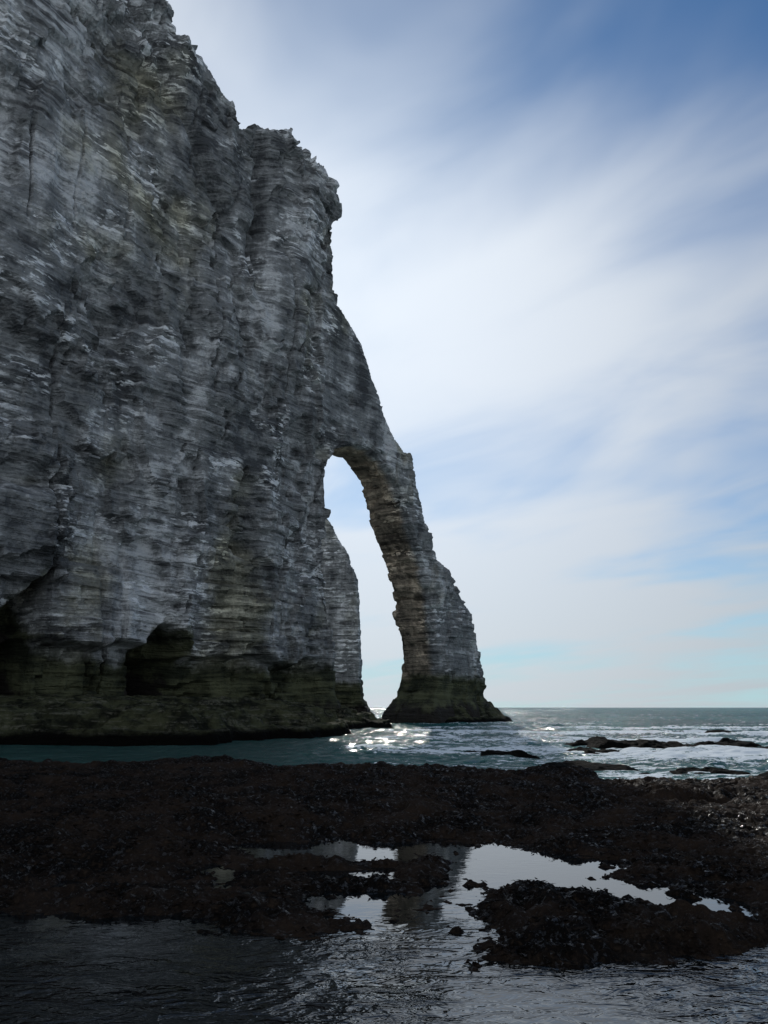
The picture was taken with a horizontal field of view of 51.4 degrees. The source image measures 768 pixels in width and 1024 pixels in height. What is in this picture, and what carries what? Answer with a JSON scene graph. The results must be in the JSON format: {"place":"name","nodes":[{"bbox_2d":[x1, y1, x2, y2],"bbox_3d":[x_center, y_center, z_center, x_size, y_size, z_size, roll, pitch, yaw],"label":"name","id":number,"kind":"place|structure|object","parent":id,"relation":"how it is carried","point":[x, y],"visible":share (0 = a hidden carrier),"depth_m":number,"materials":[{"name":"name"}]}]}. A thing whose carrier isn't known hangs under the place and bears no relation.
{"place":"outdoors","nodes":[
{"label":"outdoors","id":0,"kind":"place"},
{"bbox_2d":[0,0,488,722],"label":"sea arch cliff","id":1,"kind":"structure","parent":0,"point":[190,402],"depth_m":88.42,"materials":[{"name":"grey stone"}]},
{"bbox_2d":[320,518,371,712],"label":"sea cliff","id":2,"kind":"structure","parent":0,"point":[341,594],"depth_m":164.46,"materials":[{"name":"grey stone"}]},
{"bbox_2d":[0,708,767,779],"bbox_3d":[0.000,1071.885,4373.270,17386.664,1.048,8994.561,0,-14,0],"label":"sea","id":3,"kind":"structure","parent":0,"point":[545,735],"depth_m":51.88,"materials":[{"name":"liquid"}]},
{"bbox_2d":[0,694,392,746],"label":"rock ledge","id":4,"kind":"object","parent":3,"relation":"in","point":[93,720],"visible":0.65,"depth_m":60.70,"materials":[{"name":"black stone"}]},
{"bbox_2d":[0,754,767,970],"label":"rocky foreshore","id":5,"kind":"structure","parent":3,"relation":"in","point":[143,861],"depth_m":14.52,"materials":[{"name":"black stone"}]},
{"bbox_2d":[0,830,767,1023],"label":"tide pool","id":6,"kind":"structure","parent":5,"relation":"in","point":[76,968],"depth_m":7.76,"materials":[{"name":"black liquid"}]},
{"bbox_2d":[0,764,767,966],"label":"seaweed","id":7,"kind":"object","parent":5,"relation":"on","point":[510,898],"visible":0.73,"depth_m":12.84,"materials":[{"name":"brown plant"}]},
{"bbox_2d":[430,699,511,722],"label":"rock ledge","id":8,"kind":"object","parent":3,"relation":"in","point":[491,713],"visible":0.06,"depth_m":128.12,"materials":[{"name":"black stone"}]},
{"bbox_2d":[465,750,540,758],"bbox_3d":[5.960,13.192,43.059,9.920,0.825,9.920,0,-14,0],"label":"reef rock","id":9,"kind":"object","parent":3,"relation":"in","point":[519,753],"visible":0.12,"depth_m":42.02,"materials":[{"name":"black stone"}]},
{"bbox_2d":[545,760,638,770],"bbox_3d":[8.495,11.210,34.814,10.990,0.759,8.960,0,-14,0],"label":"reef rock","id":10,"kind":"object","parent":3,"relation":"in","point":[594,766],"visible":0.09,"depth_m":34.04,"materials":[{"name":"black stone"}]},
{"bbox_2d":[564,736,761,748],"bbox_3d":[19.440,16.313,56.214,20.880,1.010,12.960,0,-14,0],"label":"reef rock","id":11,"kind":"object","parent":3,"relation":"in","point":[598,742],"visible":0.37,"depth_m":53.66,"materials":[{"name":"black stone"}]},
{"bbox_2d":[566,746,767,753],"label":"reef rock","id":12,"kind":"object","parent":3,"relation":"in","point":[590,750],"visible":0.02,"depth_m":43.51,"materials":[{"name":"black stone"}]},
{"bbox_2d":[639,767,767,776],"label":"reef rock","id":13,"kind":"object","parent":3,"relation":"in","point":[686,770],"visible":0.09,"depth_m":31.20,"materials":[{"name":"black stone"}]},
{"bbox_2d":[705,729,731,732],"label":"reef rock","id":14,"kind":"object","parent":3,"relation":"in","point":[715,731],"visible":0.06,"depth_m":75.29,"materials":[{"name":"black stone"}]},
{"bbox_2d":[166,0,767,707],"label":"sky","id":15,"kind":"structure","parent":0,"point":[549,244],"materials":[{"name":"blue"}]}
]}

